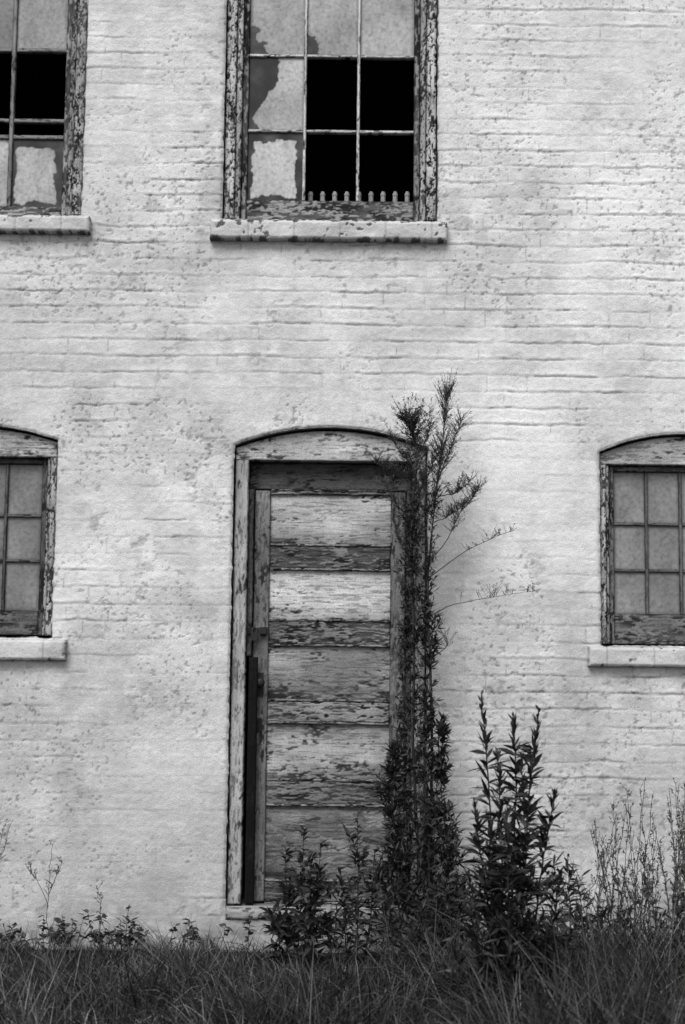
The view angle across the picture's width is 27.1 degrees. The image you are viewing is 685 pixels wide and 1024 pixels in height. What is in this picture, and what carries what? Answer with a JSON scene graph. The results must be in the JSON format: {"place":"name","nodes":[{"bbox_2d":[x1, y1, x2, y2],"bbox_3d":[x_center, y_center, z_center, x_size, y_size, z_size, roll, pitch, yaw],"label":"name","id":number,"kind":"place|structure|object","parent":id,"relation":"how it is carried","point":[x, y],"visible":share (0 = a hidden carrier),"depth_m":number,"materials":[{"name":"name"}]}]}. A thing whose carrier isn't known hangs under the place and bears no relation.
{"place":"outdoors","nodes":[
{"label":"outdoors","id":0,"kind":"place"},
{"bbox_2d":[0,829,684,1023],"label":"ground","id":1,"kind":"structure","parent":0,"point":[228,968],"depth_m":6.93,"materials":[{"name":"plant"}]},
{"bbox_2d":[26,840,105,940],"bbox_3d":[-1.351,1.837,6.902,0.429,0.478,0.107,-2,-7,25],"label":"dry weed","id":2,"kind":"object","parent":1,"relation":"on","point":[48,893],"visible":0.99,"depth_m":6.92,"materials":[{"name":"grey plant"}]},
{"bbox_2d":[0,905,379,949],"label":"wall foot weeds","id":3,"kind":"object","parent":1,"relation":"on","point":[65,935],"depth_m":6.96,"materials":[{"name":"black plant"}]},
{"bbox_2d":[259,825,333,962],"bbox_3d":[-0.213,1.810,6.716,0.364,0.645,0.248,-1,-6,19],"label":"weed plant","id":4,"kind":"object","parent":1,"relation":"on","point":[284,926],"visible":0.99,"depth_m":6.70,"materials":[{"name":"black plant"}]},
{"bbox_2d":[0,0,684,954],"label":"front wall","id":5,"kind":"structure","parent":1,"relation":"on","point":[160,354],"depth_m":7.40,"materials":[{"name":"brick"}]},
{"bbox_2d":[0,639,67,660],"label":"window sill","id":6,"kind":"structure","parent":5,"relation":"attached to","point":[32,649],"depth_m":7.21,"materials":[{"name":"paint"}]},
{"bbox_2d":[0,611,37,635],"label":"bottom rail","id":7,"kind":"object","parent":6,"relation":"on","point":[25,623],"visible":1,"depth_m":7.36,"materials":[{"name":"grey wood"}]},
{"bbox_2d":[4,562,39,610],"bbox_3d":[-1.669,0.386,7.402,0.187,0.262,0.004,1,-6,0],"label":"pane","id":8,"kind":"object","parent":7,"relation":"on","point":[22,587],"visible":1,"depth_m":7.40,"materials":[{"name":"grey glass"}]},
{"bbox_2d":[0,426,57,637],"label":"reveal","id":9,"kind":"object","parent":6,"relation":"on","point":[26,432],"visible":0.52,"depth_m":7.43,"materials":[{"name":"paint"}]},
{"bbox_2d":[0,429,57,458],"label":"head board","id":10,"kind":"object","parent":9,"relation":"attached to","point":[15,445],"visible":0.97,"depth_m":7.41,"materials":[{"name":"white wood"}]},
{"bbox_2d":[0,458,42,464],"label":"top rail","id":11,"kind":"object","parent":10,"relation":"attached to","point":[21,461],"visible":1,"depth_m":7.45,"materials":[{"name":"grey wood"}]},
{"bbox_2d":[1,464,9,610],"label":"muntin","id":12,"kind":"object","parent":11,"relation":"hanging from","point":[5,538],"visible":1,"depth_m":7.41,"materials":[{"name":"grey wood"}]},
{"bbox_2d":[37,459,47,635],"bbox_3d":[-1.558,0.182,7.424,0.032,0.924,0.052,1,-6,0],"label":"stile","id":13,"kind":"object","parent":9,"relation":"attached to","point":[42,548],"visible":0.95,"depth_m":7.40,"materials":[{"name":"grey wood"}]},
{"bbox_2d":[6,559,39,562],"bbox_3d":[-1.663,0.255,7.416,0.179,0.018,0.032,1,-6,0],"label":"muntin","id":14,"kind":"object","parent":13,"relation":"attached to","point":[25,560],"visible":1,"depth_m":7.40,"materials":[{"name":"grey wood"}]},
{"bbox_2d":[6,517,40,558],"bbox_3d":[-1.666,0.138,7.428,0.187,0.236,0.004,1,-6,0],"label":"pane","id":15,"kind":"object","parent":14,"relation":"on","point":[23,537],"visible":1,"depth_m":7.43,"materials":[{"name":"grey glass"}]},
{"bbox_2d":[7,514,40,517],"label":"muntin","id":16,"kind":"object","parent":13,"relation":"attached to","point":[26,515],"visible":1,"depth_m":7.43,"materials":[{"name":"grey wood"}]},
{"bbox_2d":[8,464,42,513],"bbox_3d":[-1.663,-0.114,7.455,0.187,0.272,0.004,1,-6,0],"label":"pane","id":17,"kind":"object","parent":16,"relation":"on","point":[25,489],"visible":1,"depth_m":7.45,"materials":[{"name":"grey glass"}]},
{"bbox_2d":[42,458,50,635],"bbox_3d":[-1.532,0.180,7.409,0.021,0.925,0.084,1,-6,0],"label":"casing bead","id":18,"kind":"object","parent":9,"relation":"attached to","point":[46,546],"visible":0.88,"depth_m":7.37,"materials":[{"name":"grey wood"}]},
{"bbox_2d":[45,457,56,635],"bbox_3d":[-1.506,0.180,7.403,0.036,0.926,0.104,1,-6,0],"label":"casing","id":19,"kind":"object","parent":9,"relation":"attached to","point":[50,562],"visible":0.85,"depth_m":7.35,"materials":[{"name":"grey wood"}]},
{"bbox_2d":[0,215,90,234],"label":"window sill","id":20,"kind":"structure","parent":5,"relation":"attached to","point":[46,224],"depth_m":7.44,"materials":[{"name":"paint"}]},
{"bbox_2d":[48,12,87,215],"bbox_3d":[-1.937,-2.510,7.753,1.136,1.919,0.298,1,-6,0],"label":"reveal","id":21,"kind":"object","parent":20,"relation":"on","point":[84,114],"visible":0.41,"depth_m":7.57,"materials":[{"name":"paint"}]},
{"bbox_2d":[0,206,61,214],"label":"bottom rail","id":22,"kind":"object","parent":21,"relation":"on","point":[13,210],"visible":0.71,"depth_m":7.59,"materials":[{"name":"grey wood"}]},
{"bbox_2d":[0,139,8,205],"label":"pane","id":23,"kind":"object","parent":22,"relation":"on","point":[4,150],"visible":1,"depth_m":7.63,"materials":[{"name":"grey glass"}]},
{"bbox_2d":[11,140,63,206],"bbox_3d":[-1.640,-1.820,7.634,0.284,0.386,0.004,1,-6,0],"label":"pane","id":24,"kind":"object","parent":22,"relation":"on","point":[37,173],"visible":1,"depth_m":7.63,"materials":[{"name":"grey glass"}]},
{"bbox_2d":[61,0,72,214],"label":"stile","id":25,"kind":"object","parent":21,"relation":"attached to","point":[67,107],"visible":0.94,"depth_m":7.65,"materials":[{"name":"grey wood"}]},
{"bbox_2d":[16,48,66,54],"bbox_3d":[-1.627,-2.496,7.705,0.275,0.024,0.032,1,-6,0],"label":"muntin","id":26,"kind":"object","parent":25,"relation":"attached to","point":[47,51],"visible":1,"depth_m":7.69,"materials":[{"name":"grey wood"}]},
{"bbox_2d":[17,0,67,48],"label":"pane","id":27,"kind":"object","parent":26,"relation":"on","point":[42,23],"visible":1,"depth_m":7.72,"materials":[{"name":"grey glass"}]},
{"bbox_2d":[66,0,77,214],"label":"casing bead","id":28,"kind":"object","parent":21,"relation":"attached to","point":[71,109],"visible":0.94,"depth_m":7.62,"materials":[{"name":"grey wood"}]},
{"bbox_2d":[71,0,87,214],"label":"casing","id":29,"kind":"object","parent":21,"relation":"attached to","point":[79,106],"visible":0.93,"depth_m":7.60,"materials":[{"name":"grey wood"}]},
{"bbox_2d":[225,901,401,921],"bbox_3d":[-0.087,2.027,7.212,1.002,0.066,0.207,1,-6,0],"label":"threshold","id":30,"kind":"object","parent":5,"relation":"attached to","point":[232,913],"visible":0.31,"depth_m":7.12,"materials":[{"name":"paint"}]},
{"bbox_2d":[225,427,427,908],"bbox_3d":[-0.073,0.789,7.409,1.006,2.442,0.298,1,-6,0],"label":"reveal","id":31,"kind":"object","parent":30,"relation":"on","point":[257,904],"visible":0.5,"depth_m":7.39,"materials":[{"name":"paint"}]},
{"bbox_2d":[227,460,249,903],"bbox_3d":[-0.534,0.858,7.343,0.072,2.262,0.123,1,-6,0],"label":"casing","id":32,"kind":"object","parent":31,"relation":"attached to","point":[237,752],"visible":1,"depth_m":7.29,"materials":[{"name":"white wood"}]},
{"bbox_2d":[244,657,257,903],"bbox_3d":[-0.466,1.364,7.260,0.049,1.241,0.033,1,-6,0],"label":"weatherstrip","id":33,"kind":"object","parent":31,"relation":"attached to","point":[251,783],"visible":1,"depth_m":7.25,"materials":[{"name":"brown wood"}]},
{"bbox_2d":[252,490,270,901],"bbox_3d":[-0.429,0.938,7.380,0.084,2.113,0.043,1,-6,0],"label":"stile","id":34,"kind":"object","parent":31,"relation":"attached to","point":[261,562],"visible":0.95,"depth_m":7.38,"materials":[{"name":"grey wood"}]},
{"bbox_2d":[246,626,267,731],"bbox_3d":[-0.460,0.861,7.337,0.135,0.542,0.066,1,-6,0],"label":"lock hardware","id":35,"kind":"object","parent":34,"relation":"attached to","point":[254,631],"visible":1,"depth_m":7.34,"materials":[{"name":"metal"}]},
{"bbox_2d":[264,901,372,904],"bbox_3d":[-0.084,1.995,7.255,0.630,0.015,0.022,1,-6,0],"label":"moulding","id":36,"kind":"object","parent":31,"relation":"on","point":[274,902],"visible":0.34,"depth_m":7.25,"materials":[{"name":"grey wood"}]},
{"bbox_2d":[264,880,387,902],"bbox_3d":[-0.084,1.940,7.277,0.632,0.106,0.045,1,-6,0],"label":"rail","id":37,"kind":"object","parent":36,"relation":"on","point":[271,893],"visible":0.42,"depth_m":7.26,"materials":[{"name":"grey wood"}]},
{"bbox_2d":[264,805,388,879],"bbox_3d":[-0.081,1.697,7.303,0.644,0.399,0.014,1,-6,0],"label":"panel","id":38,"kind":"object","parent":37,"relation":"on","point":[284,823],"visible":0.77,"depth_m":7.30,"materials":[{"name":"grey wood"}]},
{"bbox_2d":[266,780,387,804],"bbox_3d":[-0.078,1.445,7.329,0.632,0.122,0.045,1,-6,0],"label":"rail","id":39,"kind":"object","parent":38,"relation":"on","point":[312,792],"visible":0.88,"depth_m":7.31,"materials":[{"name":"grey wood"}]},
{"bbox_2d":[266,722,388,780],"bbox_3d":[-0.076,1.237,7.352,0.644,0.312,0.014,1,-6,0],"label":"panel","id":40,"kind":"object","parent":39,"relation":"on","point":[323,751],"visible":0.96,"depth_m":7.35,"materials":[{"name":"white wood"}]},
{"bbox_2d":[267,701,389,722],"bbox_3d":[-0.073,1.035,7.372,0.632,0.110,0.045,1,-6,0],"label":"rail","id":41,"kind":"object","parent":40,"relation":"on","point":[299,711],"visible":1,"depth_m":7.35,"materials":[{"name":"grey wood"}]},
{"bbox_2d":[267,645,389,700],"bbox_3d":[-0.071,0.836,7.394,0.643,0.305,0.014,1,-6,0],"label":"panel","id":42,"kind":"object","parent":41,"relation":"on","point":[325,672],"visible":1,"depth_m":7.39,"materials":[{"name":"grey wood"}]},
{"bbox_2d":[269,621,389,644],"bbox_3d":[-0.069,0.630,7.414,0.632,0.125,0.045,1,-6,0],"label":"rail","id":43,"kind":"object","parent":42,"relation":"on","point":[323,632],"visible":1,"depth_m":7.39,"materials":[{"name":"grey wood"}]},
{"bbox_2d":[269,570,390,619],"bbox_3d":[-0.067,0.434,7.436,0.643,0.284,0.014,1,-6,0],"label":"panel","id":44,"kind":"object","parent":43,"relation":"on","point":[356,595],"visible":1,"depth_m":7.43,"materials":[{"name":"white wood"}]},
{"bbox_2d":[270,546,390,568],"bbox_3d":[-0.064,0.239,7.455,0.632,0.123,0.045,1,-6,0],"label":"rail","id":45,"kind":"object","parent":44,"relation":"on","point":[327,557],"visible":1,"depth_m":7.44,"materials":[{"name":"grey wood"}]},
{"bbox_2d":[270,568,389,571],"bbox_3d":[-0.065,0.301,7.434,0.627,0.015,0.021,1,-6,0],"label":"moulding","id":46,"kind":"object","parent":45,"relation":"attached to","point":[334,569],"visible":1,"depth_m":7.42,"materials":[{"name":"grey wood"}]},
{"bbox_2d":[237,462,411,910],"bbox_3d":[-0.074,0.884,7.348,0.998,2.299,0.200,1,-6,0],"label":"door frame","id":47,"kind":"structure","parent":31,"relation":"attached to","point":[307,476],"depth_m":7.47,"materials":[{"name":"wood"}]},
{"bbox_2d":[246,489,254,655],"bbox_3d":[-0.480,0.316,7.426,0.029,0.872,0.062,1,-6,0],"label":"jamb","id":48,"kind":"object","parent":47,"relation":"attached to","point":[250,568],"visible":0.98,"depth_m":7.40,"materials":[{"name":"grey wood"}]},
{"bbox_2d":[270,495,390,546],"bbox_3d":[-0.062,0.047,7.477,0.644,0.280,0.014,1,-6,0],"label":"panel","id":49,"kind":"object","parent":47,"relation":"attached to","point":[321,519],"visible":1,"depth_m":7.47,"materials":[{"name":"white wood"}]},
{"bbox_2d":[236,431,425,463],"bbox_3d":[-0.060,-0.338,7.475,0.990,0.158,0.123,1,-6,0],"label":"head board","id":50,"kind":"object","parent":47,"relation":"on","point":[341,447],"visible":0.91,"depth_m":7.41,"materials":[{"name":"white wood"}]},
{"bbox_2d":[271,491,390,495],"bbox_3d":[-0.060,-0.097,7.491,0.630,0.024,0.045,1,-6,0],"label":"rail","id":51,"kind":"object","parent":47,"relation":"attached to","point":[330,493],"visible":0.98,"depth_m":7.47,"materials":[{"name":"grey wood"}]},
{"bbox_2d":[388,492,405,902],"bbox_3d":[0.282,0.946,7.380,0.080,2.112,0.043,1,-6,0],"label":"stile","id":52,"kind":"object","parent":31,"relation":"attached to","point":[396,684],"visible":0.41,"depth_m":7.40,"materials":[{"name":"grey wood"}]},
{"bbox_2d":[404,491,411,894],"bbox_3d":[0.338,0.943,7.361,0.028,2.114,0.063,1,-6,0],"label":"jamb","id":53,"kind":"object","parent":31,"relation":"attached to","point":[407,681],"visible":0.11,"depth_m":7.34,"materials":[{"name":"grey wood"}]},
{"bbox_2d":[410,462,425,894],"bbox_3d":[0.387,0.869,7.343,0.073,2.263,0.123,1,-6,0],"label":"casing","id":54,"kind":"object","parent":31,"relation":"attached to","point":[416,582],"visible":0.27,"depth_m":7.30,"materials":[{"name":"grey wood"}]},
{"bbox_2d":[210,219,447,243],"bbox_3d":[-0.072,-1.472,7.488,1.248,0.109,0.113,1,-6,0],"label":"window sill","id":55,"kind":"structure","parent":5,"relation":"attached to","point":[433,232],"depth_m":7.44,"materials":[{"name":"paint"}]},
{"bbox_2d":[222,0,437,221],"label":"reveal","id":56,"kind":"object","parent":55,"relation":"on","point":[225,99],"visible":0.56,"depth_m":7.63,"materials":[{"name":"paint"}]},
{"bbox_2d":[223,0,237,218],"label":"casing","id":57,"kind":"object","parent":56,"relation":"attached to","point":[230,127],"visible":0.96,"depth_m":7.60,"materials":[{"name":"grey wood"}]},
{"bbox_2d":[234,0,244,218],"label":"casing bead","id":58,"kind":"object","parent":56,"relation":"attached to","point":[239,110],"visible":1,"depth_m":7.62,"materials":[{"name":"grey wood"}]},
{"bbox_2d":[240,0,250,218],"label":"stile","id":59,"kind":"object","parent":56,"relation":"attached to","point":[245,116],"visible":0.98,"depth_m":7.65,"materials":[{"name":"grey wood"}]},
{"bbox_2d":[248,129,302,132],"bbox_3d":[-0.360,-2.049,7.659,0.297,0.018,0.032,1,-6,0],"label":"muntin","id":60,"kind":"object","parent":59,"relation":"attached to","point":[273,131],"visible":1,"depth_m":7.65,"materials":[{"name":"grey wood"}]},
{"bbox_2d":[248,57,303,129],"bbox_3d":[-0.354,-2.257,7.682,0.304,0.421,0.004,1,-6,0],"label":"pane","id":61,"kind":"object","parent":60,"relation":"on","point":[276,93],"visible":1,"depth_m":7.68,"materials":[{"name":"grey glass"}]},
{"bbox_2d":[249,54,303,57],"bbox_3d":[-0.355,-2.467,7.703,0.297,0.018,0.032,1,-6,0],"label":"muntin","id":62,"kind":"object","parent":59,"relation":"attached to","point":[276,55],"visible":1,"depth_m":7.69,"materials":[{"name":"grey wood"}]},
{"bbox_2d":[250,0,304,54],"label":"pane","id":63,"kind":"object","parent":62,"relation":"on","point":[277,26],"visible":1,"depth_m":7.72,"materials":[{"name":"grey glass"}]},
{"bbox_2d":[246,200,413,220],"bbox_3d":[-0.067,-1.600,7.614,0.894,0.123,0.053,1,-6,0],"label":"bottom rail","id":64,"kind":"object","parent":56,"relation":"on","point":[331,210],"visible":0.89,"depth_m":7.59,"materials":[{"name":"grey wood"}]},
{"bbox_2d":[247,133,302,200],"bbox_3d":[-0.358,-1.856,7.639,0.304,0.387,0.004,1,-6,0],"label":"pane","id":65,"kind":"object","parent":64,"relation":"on","point":[274,167],"visible":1,"depth_m":7.64,"materials":[{"name":"grey glass"}]},
{"bbox_2d":[308,191,409,201],"bbox_3d":[0.087,-1.675,7.720,0.665,0.135,0.034,1,-6,0],"label":"radiator top","id":66,"kind":"object","parent":56,"relation":"attached to","point":[346,195],"visible":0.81,"depth_m":7.71,"materials":[{"name":"grey metal"}]},
{"bbox_2d":[413,0,419,220],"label":"stile","id":67,"kind":"object","parent":56,"relation":"attached to","point":[416,126],"visible":0.98,"depth_m":7.65,"materials":[{"name":"grey wood"}]},
{"bbox_2d":[360,55,413,60],"bbox_3d":[0.243,-2.460,7.703,0.292,0.018,0.032,1,-6,0],"label":"muntin","id":68,"kind":"object","parent":67,"relation":"attached to","point":[387,57],"visible":1,"depth_m":7.69,"materials":[{"name":"grey wood"}]},
{"bbox_2d":[360,0,414,55],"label":"pane","id":69,"kind":"object","parent":68,"relation":"on","point":[387,27],"visible":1,"depth_m":7.72,"materials":[{"name":"grey glass"}]},
{"bbox_2d":[419,0,426,220],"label":"casing bead","id":70,"kind":"object","parent":56,"relation":"attached to","point":[422,145],"visible":1,"depth_m":7.62,"materials":[{"name":"grey wood"}]},
{"bbox_2d":[425,0,436,220],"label":"casing","id":71,"kind":"object","parent":56,"relation":"attached to","point":[431,83],"visible":0.98,"depth_m":7.60,"materials":[{"name":"grey wood"}]},
{"bbox_2d":[587,646,684,667],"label":"window sill","id":72,"kind":"structure","parent":5,"relation":"attached to","point":[635,657],"depth_m":7.21,"materials":[{"name":"paint"}]},
{"bbox_2d":[608,466,614,643],"bbox_3d":[1.398,0.223,7.423,0.032,0.929,0.053,1,-6,0],"label":"stile","id":73,"kind":"object","parent":72,"relation":"on","point":[611,556],"visible":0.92,"depth_m":7.40,"materials":[{"name":"grey wood"}]},
{"bbox_2d":[614,522,644,525],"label":"muntin","id":74,"kind":"object","parent":73,"relation":"attached to","point":[627,524],"visible":1,"depth_m":7.42,"materials":[{"name":"grey wood"}]},
{"bbox_2d":[613,472,643,522],"bbox_3d":[1.502,-0.072,7.454,0.172,0.275,0.004,1,-6,0],"label":"pane","id":75,"kind":"object","parent":74,"relation":"on","point":[628,494],"visible":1,"depth_m":7.45,"materials":[{"name":"grey glass"}]},
{"bbox_2d":[614,569,645,571],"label":"muntin","id":76,"kind":"object","parent":73,"relation":"attached to","point":[629,570],"visible":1,"depth_m":7.40,"materials":[{"name":"grey wood"}]},
{"bbox_2d":[614,526,644,568],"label":"pane","id":77,"kind":"object","parent":76,"relation":"on","point":[629,548],"visible":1,"depth_m":7.42,"materials":[{"name":"grey glass"}]},
{"bbox_2d":[613,466,684,472],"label":"top rail","id":78,"kind":"object","parent":73,"relation":"attached to","point":[648,469],"visible":1,"depth_m":7.45,"materials":[{"name":"grey wood"}]},
{"bbox_2d":[644,472,648,614],"bbox_3d":[1.586,0.162,7.427,0.018,0.746,0.032,1,-6,0],"label":"muntin","id":79,"kind":"object","parent":78,"relation":"hanging from","point":[646,545],"visible":1,"depth_m":7.41,"materials":[{"name":"grey wood"}]},
{"bbox_2d":[647,472,677,522],"bbox_3d":[1.677,-0.070,7.454,0.178,0.275,0.004,1,-6,0],"label":"pane","id":80,"kind":"object","parent":78,"relation":"attached to","point":[662,489],"visible":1,"depth_m":7.45,"materials":[{"name":"grey glass"}]},
{"bbox_2d":[678,472,682,614],"bbox_3d":[1.763,0.165,7.428,0.018,0.745,0.032,1,-6,0],"label":"muntin","id":81,"kind":"object","parent":78,"relation":"hanging from","point":[680,543],"visible":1,"depth_m":7.41,"materials":[{"name":"grey wood"}]},
{"bbox_2d":[599,434,684,646],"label":"reveal","id":82,"kind":"object","parent":72,"relation":"on","point":[644,439],"visible":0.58,"depth_m":7.44,"materials":[{"name":"paint"}]},
{"bbox_2d":[600,464,606,643],"bbox_3d":[1.349,0.219,7.402,0.034,0.932,0.104,1,-6,0],"label":"casing","id":83,"kind":"object","parent":82,"relation":"attached to","point":[603,553],"visible":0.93,"depth_m":7.35,"materials":[{"name":"grey wood"}]},
{"bbox_2d":[605,465,609,643],"bbox_3d":[1.373,0.220,7.408,0.020,0.930,0.084,1,-6,0],"label":"casing bead","id":84,"kind":"object","parent":82,"relation":"attached to","point":[607,561],"visible":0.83,"depth_m":7.37,"materials":[{"name":"grey wood"}]},
{"bbox_2d":[600,437,684,466],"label":"head board","id":85,"kind":"object","parent":82,"relation":"attached to","point":[665,452],"visible":0.98,"depth_m":7.41,"materials":[{"name":"white wood"}]},
{"bbox_2d":[614,614,684,644],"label":"bottom rail","id":86,"kind":"object","parent":72,"relation":"on","point":[650,629],"visible":1,"depth_m":7.36,"materials":[{"name":"grey wood"}]},
{"bbox_2d":[614,572,645,614],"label":"pane","id":87,"kind":"object","parent":86,"relation":"on","point":[629,593],"visible":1,"depth_m":7.40,"materials":[{"name":"grey glass"}]},
{"bbox_2d":[649,572,679,614],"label":"pane","id":88,"kind":"object","parent":86,"relation":"on","point":[663,593],"visible":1,"depth_m":7.40,"materials":[{"name":"grey glass"}]},
{"bbox_2d":[649,569,679,572],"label":"muntin","id":89,"kind":"object","parent":88,"relation":"attached to","point":[665,570],"visible":1,"depth_m":7.40,"materials":[{"name":"grey wood"}]},
{"bbox_2d":[648,526,678,569],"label":"pane","id":90,"kind":"object","parent":89,"relation":"on","point":[663,548],"visible":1,"depth_m":7.42,"materials":[{"name":"grey glass"}]},
{"bbox_2d":[0,8,684,897],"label":"floors and roof","id":91,"kind":"object","parent":1,"relation":"on","point":[386,104],"visible":0.11,"depth_m":10.25,"materials":[{"name":"paint"}]},
{"bbox_2d":[315,809,401,962],"bbox_3d":[0.078,1.790,6.810,0.425,0.722,0.199,2,-6,-17],"label":"weed plant","id":92,"kind":"object","parent":1,"relation":"on","point":[328,922],"visible":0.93,"depth_m":6.79,"materials":[{"name":"black plant"}]},
{"bbox_2d":[371,866,483,966],"bbox_3d":[0.407,1.873,6.541,0.568,0.487,0.269,1,-6,0],"label":"weed plant","id":93,"kind":"object","parent":1,"relation":"on","point":[447,891],"visible":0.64,"depth_m":6.50,"materials":[{"name":"black plant"}]},
{"bbox_2d":[366,368,534,947],"bbox_3d":[0.530,0.693,6.973,0.838,2.872,0.349,1,-6,0],"label":"sapling","id":94,"kind":"object","parent":1,"relation":"on","point":[430,824],"visible":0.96,"depth_m":6.95,"materials":[{"name":"black plant"}]},
{"bbox_2d":[430,690,588,1015],"bbox_3d":[0.684,1.430,5.708,0.652,1.419,0.426,1,-6,0],"label":"tall weed","id":95,"kind":"object","parent":1,"relation":"on","point":[508,877],"visible":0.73,"depth_m":5.71,"materials":[{"name":"black plant"}]},
{"bbox_2d":[538,854,684,963],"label":"weed plant","id":96,"kind":"object","parent":1,"relation":"on","point":[578,886],"visible":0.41,"depth_m":6.43,"materials":[{"name":"grey plant"}]},
{"bbox_2d":[587,777,684,957],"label":"dry weed","id":97,"kind":"object","parent":1,"relation":"on","point":[677,877],"visible":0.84,"depth_m":6.62,"materials":[{"name":"grey plant"}]},
{"bbox_3d":[-0.048,-3.332,7.797,0.893,0.030,0.053,1,-6,0],"label":"top rail","id":98,"kind":"object","parent":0,"visible":0},
{"bbox_2d":[302,0,307,200],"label":"muntin","id":99,"kind":"object","parent":98,"relation":"hanging from","point":[304,106],"visible":1,"depth_m":7.66,"materials":[{"name":"grey wood"}]},
{"bbox_2d":[307,54,357,59],"bbox_3d":[-0.055,-2.463,7.703,0.273,0.018,0.032,1,-6,0],"label":"muntin","id":100,"kind":"object","parent":99,"relation":"attached to","point":[329,57],"visible":1,"depth_m":7.69,"materials":[{"name":"grey wood"}]},
{"bbox_2d":[307,0,357,54],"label":"pane","id":101,"kind":"object","parent":100,"relation":"on","point":[332,27],"visible":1,"depth_m":7.72,"materials":[{"name":"grey glass"}]},
{"bbox_2d":[356,0,360,200],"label":"muntin","id":102,"kind":"object","parent":98,"relation":"hanging from","point":[358,103],"visible":1,"depth_m":7.66,"materials":[{"name":"grey wood"}]},
{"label":"top rail","id":103,"kind":"object","parent":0,"visible":0},
{"bbox_2d":[6,0,18,205],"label":"muntin","id":104,"kind":"object","parent":103,"relation":"hanging from","point":[12,101],"visible":1,"depth_m":7.66,"materials":[{"name":"grey wood"}]},
{"bbox_2d":[0,48,11,53],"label":"muntin","id":105,"kind":"object","parent":104,"relation":"attached to","point":[5,50],"visible":1,"depth_m":7.69,"materials":[{"name":"grey wood"}]},
{"bbox_2d":[0,0,13,47],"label":"pane","id":106,"kind":"object","parent":105,"relation":"on","point":[6,21],"visible":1,"depth_m":7.72,"materials":[{"name":"grey glass"}]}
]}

